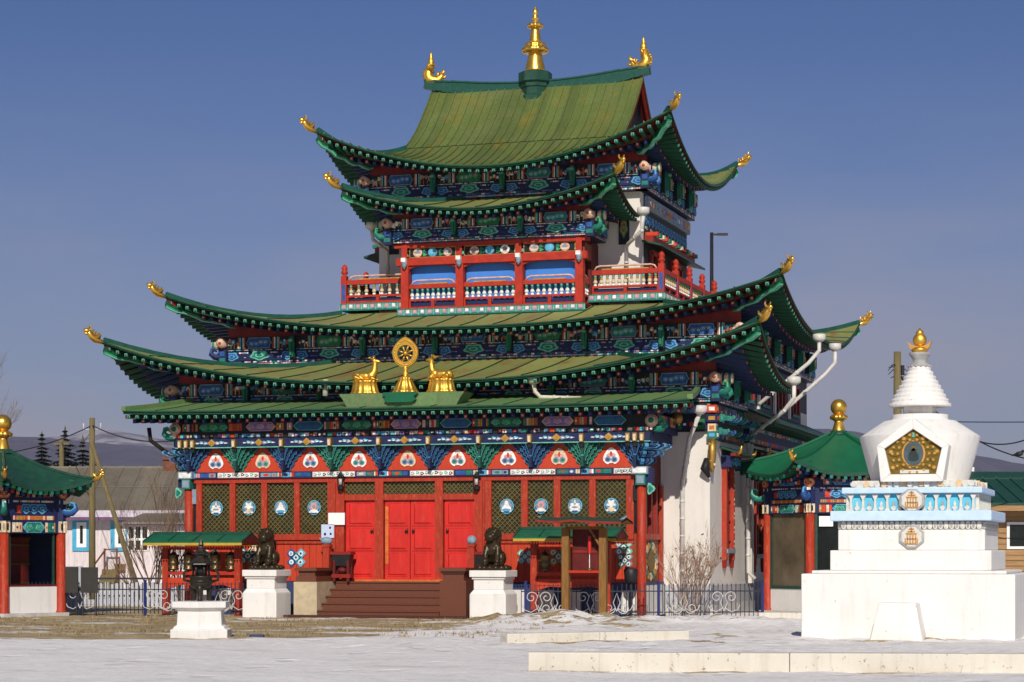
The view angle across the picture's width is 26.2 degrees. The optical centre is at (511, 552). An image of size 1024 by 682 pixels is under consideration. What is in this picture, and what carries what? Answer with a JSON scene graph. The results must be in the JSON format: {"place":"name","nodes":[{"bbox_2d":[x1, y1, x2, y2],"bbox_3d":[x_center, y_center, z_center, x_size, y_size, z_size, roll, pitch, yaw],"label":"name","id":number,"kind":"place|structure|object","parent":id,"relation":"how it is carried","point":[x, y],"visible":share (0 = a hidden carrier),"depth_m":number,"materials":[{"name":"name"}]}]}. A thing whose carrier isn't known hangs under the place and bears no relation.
{"place":"outdoors","nodes":[
{"label":"outdoors","id":0,"kind":"place"},
{"bbox_2d":[49,430,174,447],"bbox_3d":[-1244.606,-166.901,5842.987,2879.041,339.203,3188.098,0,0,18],"label":"hills","id":1,"kind":"structure","parent":0,"point":[101,436],"depth_m":5837.55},
{"bbox_2d":[48,457,184,590],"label":"house","id":2,"kind":"structure","parent":0,"point":[134,484],"depth_m":100.00,"materials":[{"name":"grey"}]},
{"bbox_2d":[72,520,88,550],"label":"window","id":3,"kind":"structure","parent":2,"relation":"in","point":[80,528],"depth_m":99.93,"materials":[{"name":"blue glass"}]},
{"bbox_2d":[110,520,126,550],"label":"window","id":4,"kind":"structure","parent":2,"relation":"in","point":[116,543],"depth_m":99.93,"materials":[{"name":"blue glass"}]},
{"bbox_2d":[127,526,148,550],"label":"porch window","id":5,"kind":"structure","parent":2,"relation":"in","point":[145,528],"depth_m":96.76,"materials":[{"name":"white glass"}]},
{"bbox_2d":[0,590,1023,681],"bbox_3d":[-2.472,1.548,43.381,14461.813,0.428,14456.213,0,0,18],"label":"ground","id":6,"kind":"structure","parent":0,"point":[331,653],"depth_m":38.88,"materials":[{"name":"white snow"}]},
{"bbox_2d":[0,352,25,423],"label":"bare tree","id":7,"kind":"object","parent":6,"relation":"on","point":[13,401],"visible":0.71,"depth_m":82.76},
{"bbox_2d":[33,433,53,465],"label":"fir tree","id":8,"kind":"object","parent":6,"relation":"on","point":[42,455],"visible":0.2,"depth_m":149.89,"materials":[{"name":"green plant"}]},
{"bbox_2d":[0,415,104,617],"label":"pavilion","id":9,"kind":"structure","parent":6,"relation":"on","point":[34,496],"depth_m":59.03,"materials":[{"name":"concrete"}]},
{"bbox_2d":[11,536,30,584],"bbox_3d":[-13.884,0.585,59.900,1.500,2.050,1.500,0,0,18],"label":"prayer drum","id":10,"kind":"object","parent":9,"relation":"on","point":[20,563],"visible":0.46,"depth_m":59.48,"materials":[{"name":"red wood"}]},
{"bbox_2d":[53,439,69,465],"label":"utility pole","id":11,"kind":"object","parent":6,"relation":"on","point":[61,453],"visible":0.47,"depth_m":117.91,"materials":[{"name":"brown wood"}]},
{"bbox_2d":[51,427,80,465],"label":"fir tree","id":12,"kind":"object","parent":6,"relation":"on","point":[66,453],"visible":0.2,"depth_m":151.94,"materials":[{"name":"green plant"}]},
{"bbox_2d":[65,567,77,614],"bbox_3d":[-11.948,1.040,59.376,0.500,1.320,0.050,0,0,18],"label":"dark board","id":13,"kind":"object","parent":6,"relation":"on","point":[71,579],"visible":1,"depth_m":59.33,"materials":[{"name":"grey metal"}]},
{"bbox_2d":[66,566,82,608],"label":"corrugated fence","id":14,"kind":"object","parent":6,"relation":"on","point":[73,595],"visible":0.3,"depth_m":66.06,"materials":[{"name":"white metal"}]},
{"bbox_2d":[72,436,95,465],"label":"fir tree","id":15,"kind":"object","parent":6,"relation":"on","point":[82,456],"visible":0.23,"depth_m":154.90,"materials":[{"name":"green plant"}]},
{"bbox_2d":[81,567,97,615],"bbox_3d":[-11.386,1.045,59.199,0.500,1.310,0.050,0,0,18],"label":"dark board","id":16,"kind":"object","parent":6,"relation":"on","point":[89,579],"visible":1,"depth_m":59.17,"materials":[{"name":"grey metal"}]},
{"bbox_2d":[83,418,139,599],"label":"utility pole","id":17,"kind":"object","parent":6,"relation":"on","point":[93,458],"visible":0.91,"depth_m":79.89,"materials":[{"name":"brown wood"}]},
{"bbox_2d":[15,426,89,451],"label":"wire","id":18,"kind":"object","parent":17,"relation":"attached to","point":[54,441],"visible":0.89,"depth_m":78.65,"materials":[{"name":"black metal"}]},
{"bbox_2d":[92,425,173,441],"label":"wire","id":19,"kind":"object","parent":17,"relation":"attached to","point":[129,438],"visible":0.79,"depth_m":73.76,"materials":[{"name":"black metal"}]},
{"bbox_2d":[28,580,245,615],"bbox_3d":[-10.206,1.212,59.084,6.614,0.975,0.080,0,0,14],"label":"metal fence","id":20,"kind":"object","parent":6,"relation":"on","point":[144,589],"visible":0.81,"depth_m":58.97,"materials":[{"name":"blue metal"}]},
{"bbox_2d":[95,578,181,605],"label":"plank fence","id":21,"kind":"object","parent":6,"relation":"on","point":[132,595],"visible":0.14,"depth_m":70.00,"materials":[{"name":"white wood"}]},
{"bbox_2d":[106,516,181,591],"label":"bare shrub","id":22,"kind":"object","parent":6,"relation":"on","point":[123,571],"visible":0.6,"depth_m":75.88,"materials":[{"name":"brown plant"}]},
{"bbox_2d":[105,453,184,604],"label":"bare shrub","id":23,"kind":"object","parent":6,"relation":"on","point":[142,561],"visible":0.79,"depth_m":71.89,"materials":[{"name":"brown plant"}]},
{"bbox_2d":[147,483,184,600],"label":"bare shrub","id":24,"kind":"object","parent":6,"relation":"on","point":[180,523],"visible":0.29,"depth_m":67.68,"materials":[{"name":"brown plant"}]},
{"bbox_2d":[170,601,230,638],"bbox_3d":[-6.264,1.345,44.263,1.284,0.750,1.255,0,0,18],"label":"urn pedestal","id":25,"kind":"object","parent":6,"relation":"on","point":[201,619],"visible":0.99,"depth_m":43.84,"materials":[{"name":"white stone"}]},
{"bbox_2d":[182,539,219,600],"bbox_3d":[-6.264,0.360,44.263,0.607,1.262,0.648,0,0,38],"label":"incense urn","id":26,"kind":"object","parent":25,"relation":"on","point":[200,581],"visible":0.99,"depth_m":44.17,"materials":[{"name":"brown metal"}]},
{"bbox_2d":[143,531,258,615],"bbox_3d":[-8.428,0.562,59.718,2.956,2.275,1.290,0,0,18],"label":"prayer wheel shelter","id":27,"kind":"object","parent":6,"relation":"on","point":[188,541],"visible":0.9,"depth_m":59.48,"materials":[{"name":"wood"}]},
{"bbox_2d":[249,634,264,636],"bbox_3d":[-5.143,1.675,44.279,0.290,0.050,0.140,0,0,6],"label":"blue plank","id":28,"kind":"object","parent":6,"relation":"on","point":[251,635],"visible":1,"depth_m":44.21,"materials":[{"name":"blue wood"}]},
{"bbox_2d":[242,570,290,617],"bbox_3d":[-6.505,1.085,58.263,0.980,1.270,0.980,0,0,18],"label":"lion pedestal","id":29,"kind":"object","parent":6,"relation":"on","point":[266,593],"visible":0.94,"depth_m":57.86,"materials":[{"name":"white stone"}]},
{"bbox_2d":[248,528,284,569],"bbox_3d":[-6.506,-0.095,58.260,0.951,1.146,0.950,0,0,-16],"label":"lion statue","id":30,"kind":"object","parent":29,"relation":"on","point":[267,554],"visible":1,"depth_m":58.05,"materials":[{"name":"brown metal"}]},
{"bbox_2d":[0,608,594,637],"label":"dry grass","id":31,"kind":"structure","parent":6,"relation":"on","point":[146,617],"depth_m":50.19,"materials":[{"name":"brown plant"}]},
{"bbox_2d":[83,5,873,618],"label":"temple","id":32,"kind":"structure","parent":6,"relation":"on","point":[569,323],"depth_m":61.97,"materials":[{"name":"paint"}]},
{"bbox_2d":[203,483,229,531],"bbox_3d":[-8.163,-1.215,60.754,0.857,1.422,0.126,0,0,18],"label":"window","id":33,"kind":"structure","parent":32,"relation":"in","point":[216,500],"depth_m":60.76,"materials":[{"name":"paint"}]},
{"bbox_2d":[236,483,260,533],"bbox_3d":[-7.226,-1.215,60.461,0.793,1.422,0.122,0,0,18],"label":"window","id":34,"kind":"structure","parent":32,"relation":"in","point":[248,495],"depth_m":60.48,"materials":[{"name":"paint"}]},
{"bbox_2d":[268,483,293,533],"bbox_3d":[-6.313,-1.215,60.172,0.813,1.422,0.123,0,0,18],"label":"window","id":35,"kind":"structure","parent":32,"relation":"in","point":[281,495],"depth_m":60.18,"materials":[{"name":"paint"}]},
{"bbox_2d":[300,482,326,533],"bbox_3d":[-5.383,-1.215,59.877,0.833,1.422,0.126,0,0,18],"label":"window","id":36,"kind":"structure","parent":32,"relation":"in","point":[313,494],"depth_m":59.90,"materials":[{"name":"paint"}]},
{"bbox_2d":[321,524,333,537],"bbox_3d":[-4.997,-0.587,59.583,0.367,0.365,0.036,0,0,18],"label":"notice board","id":37,"kind":"object","parent":32,"relation":"attached to","point":[327,530],"visible":1,"depth_m":59.57,"materials":[{"name":"white paper"}]},
{"bbox_2d":[328,513,344,524],"bbox_3d":[-4.750,-0.920,59.510,0.474,0.325,0.035,0,0,18],"label":"notice board","id":38,"kind":"object","parent":32,"relation":"attached to","point":[336,518],"visible":1,"depth_m":59.49,"materials":[{"name":"white paper"}]},
{"bbox_2d":[337,471,344,490],"bbox_3d":[-4.629,-1.946,59.428,0.222,0.533,0.234,0,0,40],"label":"wall lamp","id":39,"kind":"object","parent":32,"relation":"attached to","point":[339,487],"visible":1,"depth_m":59.37,"materials":[{"name":"black metal"}]},
{"bbox_2d":[330,552,354,580],"bbox_3d":[-4.561,0.370,59.105,0.600,0.800,0.365,0,0,18],"label":"offering table","id":40,"kind":"object","parent":32,"relation":"on","point":[342,559],"visible":1,"depth_m":58.99,"materials":[{"name":"red wood"}]},
{"bbox_2d":[345,482,374,493],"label":"transom window","id":41,"kind":"structure","parent":32,"relation":"in","point":[351,487],"depth_m":59.51,"materials":[{"name":"metal"}]},
{"bbox_2d":[346,500,374,578],"bbox_3d":[-4.099,-0.352,59.476,0.852,2.125,0.120,0,0,18],"label":"door","id":42,"kind":"structure","parent":32,"relation":"in","point":[360,515],"depth_m":59.45,"materials":[{"name":"red wood"}]},
{"bbox_2d":[350,356,380,393],"bbox_3d":[-3.948,-4.784,59.155,0.865,1.037,0.579,0,0,18],"label":"deer statue","id":43,"kind":"object","parent":32,"relation":"on","point":[364,382],"visible":0.99,"depth_m":59.00,"materials":[{"name":"gold metal"}]},
{"bbox_2d":[385,500,410,578],"bbox_3d":[-3.087,-0.352,59.156,0.712,2.125,0.120,0,0,18],"label":"door","id":44,"kind":"structure","parent":32,"relation":"in","point":[399,566],"depth_m":59.13,"materials":[{"name":"red wood"}]},
{"bbox_2d":[392,337,418,391],"bbox_3d":[-2.850,-5.019,58.809,0.731,1.508,0.731,0,0,18],"label":"dharma wheel","id":45,"kind":"object","parent":32,"relation":"on","point":[405,382],"visible":0.98,"depth_m":58.73,"materials":[{"name":"gold metal"}]},
{"bbox_2d":[384,481,434,493],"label":"transom window","id":46,"kind":"structure","parent":32,"relation":"in","point":[402,487],"depth_m":59.08,"materials":[{"name":"gold metal"}]},
{"bbox_2d":[411,500,434,578],"bbox_3d":[-2.390,-0.352,58.937,0.704,2.125,0.120,0,0,18],"label":"door","id":47,"kind":"structure","parent":32,"relation":"in","point":[422,511],"depth_m":58.92,"materials":[{"name":"red wood"}]},
{"bbox_2d":[426,355,455,391],"bbox_3d":[-1.886,-4.784,58.505,0.865,1.037,0.579,0,0,18],"label":"deer statue","id":48,"kind":"object","parent":32,"relation":"on","point":[441,380],"visible":1,"depth_m":58.35,"materials":[{"name":"gold metal"}]},
{"bbox_2d":[444,481,473,493],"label":"transom window","id":49,"kind":"structure","parent":32,"relation":"in","point":[450,487],"depth_m":58.67,"materials":[{"name":"gold metal"}]},
{"bbox_2d":[445,500,473,567],"bbox_3d":[-1.397,-0.352,58.624,0.853,2.125,0.120,0,0,18],"label":"door","id":50,"kind":"structure","parent":32,"relation":"in","point":[459,514],"depth_m":58.62,"materials":[{"name":"red wood"}]},
{"bbox_2d":[472,471,480,490],"bbox_3d":[-0.934,-1.907,58.263,0.222,0.533,0.234,0,0,40],"label":"wall lamp","id":51,"kind":"object","parent":32,"relation":"attached to","point":[476,488],"visible":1,"depth_m":58.21,"materials":[{"name":"black metal"}]},
{"bbox_2d":[492,480,520,533],"bbox_3d":[-0.131,-1.215,58.223,0.840,1.422,0.123,0,0,18],"label":"window","id":52,"kind":"structure","parent":32,"relation":"in","point":[506,497],"depth_m":58.23,"materials":[{"name":"paint"}]},
{"bbox_2d":[528,480,553,526],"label":"window","id":53,"kind":"structure","parent":32,"relation":"in","point":[541,492],"depth_m":57.95,"materials":[{"name":"paint"}]},
{"bbox_2d":[561,479,588,526],"bbox_3d":[1.664,-1.215,57.655,0.798,1.422,0.126,0,0,18],"label":"window","id":54,"kind":"structure","parent":32,"relation":"in","point":[574,493],"depth_m":57.66,"materials":[{"name":"paint"}]},
{"bbox_2d":[596,479,625,531],"bbox_3d":[2.603,-1.215,57.361,0.840,1.422,0.122,0,0,18],"label":"window","id":55,"kind":"structure","parent":32,"relation":"in","point":[611,493],"depth_m":57.37,"materials":[{"name":"paint"}]},
{"bbox_2d":[649,250,659,286],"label":"upper window","id":56,"kind":"structure","parent":32,"relation":"in","point":[654,256],"depth_m":67.48,"materials":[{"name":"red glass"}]},
{"bbox_2d":[669,261,682,277],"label":"upper window","id":57,"kind":"structure","parent":32,"relation":"in","point":[671,269],"depth_m":70.53,"materials":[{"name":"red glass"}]},
{"bbox_2d":[720,446,756,567],"bbox_3d":[6.246,-1.250,60.765,0.673,3.360,2.079,0,0,18],"label":"side window","id":58,"kind":"structure","parent":32,"relation":"in","point":[733,461],"depth_m":60.40,"materials":[{"name":"red glass"}]},
{"bbox_2d":[748,394,755,409],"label":"upper window","id":59,"kind":"structure","parent":32,"relation":"in","point":[753,396],"depth_m":64.24,"materials":[{"name":"blue paint"}]},
{"bbox_2d":[754,447,772,572],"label":"side window","id":60,"kind":"structure","parent":32,"relation":"in","point":[758,516],"depth_m":65.01,"materials":[{"name":"red glass"}]},
{"bbox_2d":[756,391,771,414],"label":"upper window","id":61,"kind":"structure","parent":32,"relation":"in","point":[766,407],"depth_m":65.90,"materials":[{"name":"blue paint"}]},
{"bbox_2d":[772,373,786,419],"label":"upper window","id":62,"kind":"structure","parent":32,"relation":"in","point":[779,400],"depth_m":68.28,"materials":[{"name":"blue paint"}]},
{"bbox_2d":[787,376,800,423],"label":"upper window","id":63,"kind":"structure","parent":32,"relation":"in","point":[793,413],"depth_m":70.84,"materials":[{"name":"blue paint"}]},
{"bbox_2d":[474,552,490,565],"bbox_3d":[-0.803,0.835,57.920,0.600,1.730,0.365,0,0,18],"label":"offering table","id":64,"kind":"object","parent":6,"relation":"on","point":[478,556],"visible":0.12,"depth_m":57.81,"materials":[{"name":"metal"}]},
{"bbox_2d":[469,570,516,616],"bbox_3d":[-0.478,1.085,56.363,0.980,1.270,0.980,0,0,18],"label":"lion pedestal","id":65,"kind":"object","parent":6,"relation":"on","point":[493,592],"visible":0.94,"depth_m":55.95,"materials":[{"name":"white stone"}]},
{"bbox_2d":[475,527,511,569],"bbox_3d":[-0.477,-0.095,56.366,0.950,1.146,0.951,0,0,-43],"label":"lion statue","id":66,"kind":"object","parent":65,"relation":"on","point":[494,554],"visible":1,"depth_m":56.15,"materials":[{"name":"brown metal"}]},
{"bbox_2d":[513,526,628,612],"bbox_3d":[1.510,0.512,56.585,2.758,2.375,1.290,0,0,18],"label":"prayer wheel shelter","id":67,"kind":"object","parent":6,"relation":"on","point":[533,535],"visible":0.57,"depth_m":56.56,"materials":[{"name":"wood"}]},
{"bbox_2d":[535,515,632,612],"bbox_3d":[1.807,0.387,54.719,2.294,2.627,1.200,0,0,18],"label":"wooden shrine","id":68,"kind":"object","parent":6,"relation":"on","point":[599,551],"visible":0.98,"depth_m":54.76,"materials":[{"name":"brown wood"}]},
{"bbox_2d":[586,531,592,569],"bbox_3d":[1.933,-0.050,54.785,0.160,0.980,0.152,0,0,18],"label":"offering lamp","id":69,"kind":"object","parent":68,"relation":"in","point":[589,546],"visible":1,"depth_m":54.75,"materials":[{"name":"red metal"}]},
{"bbox_2d":[521,581,663,616],"bbox_3d":[2.054,1.212,56.188,3.688,0.975,0.080,0,0,-6],"label":"metal fence","id":70,"kind":"object","parent":6,"relation":"on","point":[658,591],"visible":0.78,"depth_m":56.16,"materials":[{"name":"blue metal"}]},
{"bbox_2d":[500,630,688,642],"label":"kerb","id":71,"kind":"structure","parent":6,"relation":"on","point":[536,637],"depth_m":42.30,"materials":[{"name":"concrete"}]},
{"bbox_2d":[624,567,637,615],"bbox_3d":[3.061,1.030,56.578,0.380,1.340,0.380,0,0,18],"label":"offering burner","id":72,"kind":"object","parent":6,"relation":"on","point":[630,575],"visible":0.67,"depth_m":56.48,"materials":[{"name":"black metal"}]},
{"bbox_2d":[651,522,729,615],"bbox_3d":[4.610,0.412,57.290,2.072,2.650,2.013,0,0,18],"label":"bare shrub","id":73,"kind":"object","parent":6,"relation":"on","point":[698,568],"visible":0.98,"depth_m":57.17,"materials":[{"name":"brown plant"}]},
{"bbox_2d":[664,581,763,616],"bbox_3d":[5.201,1.212,56.538,2.630,0.975,0.080,0,0,-8],"label":"metal fence","id":74,"kind":"object","parent":6,"relation":"on","point":[731,600],"visible":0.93,"depth_m":56.53,"materials":[{"name":"blue metal"}]},
{"bbox_2d":[710,232,727,291],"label":"street lamp","id":75,"kind":"object","parent":6,"relation":"on","point":[711,253],"visible":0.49,"depth_m":84.94,"materials":[{"name":"black metal"}]},
{"bbox_2d":[528,651,1023,672],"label":"kerb","id":76,"kind":"structure","parent":6,"relation":"on","point":[874,662],"depth_m":31.31,"materials":[{"name":"concrete"}]},
{"bbox_2d":[759,612,800,618],"bbox_3d":[7.236,1.620,56.782,1.600,0.160,0.700,0,0,18],"label":"doorstep","id":77,"kind":"object","parent":6,"relation":"on","point":[794,615],"visible":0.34,"depth_m":56.53,"materials":[{"name":"concrete"}]},
{"bbox_2d":[735,399,870,611],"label":"pavilion","id":78,"kind":"structure","parent":6,"relation":"on","point":[804,484],"depth_m":60.65,"materials":[{"name":"concrete"}]},
{"bbox_2d":[819,516,832,525],"bbox_3d":[8.571,-0.860,59.961,0.380,0.280,0.020,0,0,2],"label":"notice board","id":79,"kind":"object","parent":78,"relation":"attached to","point":[824,521],"visible":0.86,"depth_m":59.95,"materials":[{"name":"white paper"}]},
{"bbox_2d":[888,351,906,414],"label":"utility pole","id":80,"kind":"object","parent":6,"relation":"on","point":[899,369],"visible":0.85,"depth_m":71.89,"materials":[{"name":"brown wood"}]},
{"bbox_2d":[901,378,1023,458],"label":"wire","id":81,"kind":"object","parent":80,"relation":"attached to","point":[991,446],"visible":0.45,"depth_m":71.99,"materials":[{"name":"black metal"}]},
{"bbox_2d":[1011,450,1023,455],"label":"street lamp","id":82,"kind":"object","parent":81,"relation":"on","point":[1019,453],"visible":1,"depth_m":71.95,"materials":[{"name":"grey metal"}]},
{"bbox_2d":[901,377,1023,444],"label":"wire","id":83,"kind":"object","parent":80,"relation":"attached to","point":[997,444],"visible":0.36,"depth_m":71.99,"materials":[{"name":"black metal"}]},
{"bbox_2d":[957,421,1023,422],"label":"wire","id":84,"kind":"object","parent":80,"relation":"attached to","point":[991,422],"visible":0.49,"depth_m":72.00,"materials":[{"name":"black metal"}]},
{"bbox_2d":[801,328,1023,640],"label":"stupa","id":85,"kind":"object","parent":6,"relation":"on","point":[917,555],"visible":0.98,"depth_m":43.98,"materials":[{"name":"paint"}]},
{"bbox_2d":[0,0,1023,463],"label":"sky","id":86,"kind":"structure","parent":0,"point":[165,142],"materials":[{"name":"blue"}]},
{"bbox_2d":[8,429,1023,470],"bbox_3d":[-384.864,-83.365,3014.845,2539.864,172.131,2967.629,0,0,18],"label":"hills","id":87,"kind":"structure","parent":0,"point":[118,455],"depth_m":2618.67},
{"bbox_2d":[969,477,1023,571],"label":"wooden building","id":88,"kind":"structure","parent":0,"point":[1009,493],"depth_m":75.96,"materials":[{"name":"yellow wood"}]},
{"bbox_2d":[1007,522,1023,548],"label":"window","id":89,"kind":"structure","parent":88,"relation":"in","point":[1015,530],"depth_m":75.89,"materials":[{"name":"white glass"}]},
{"bbox_2d":[970,467,1023,510],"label":"roof","id":90,"kind":"structure","parent":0,"point":[997,474],"depth_m":98.44,"materials":[{"name":"green metal"}]}
]}

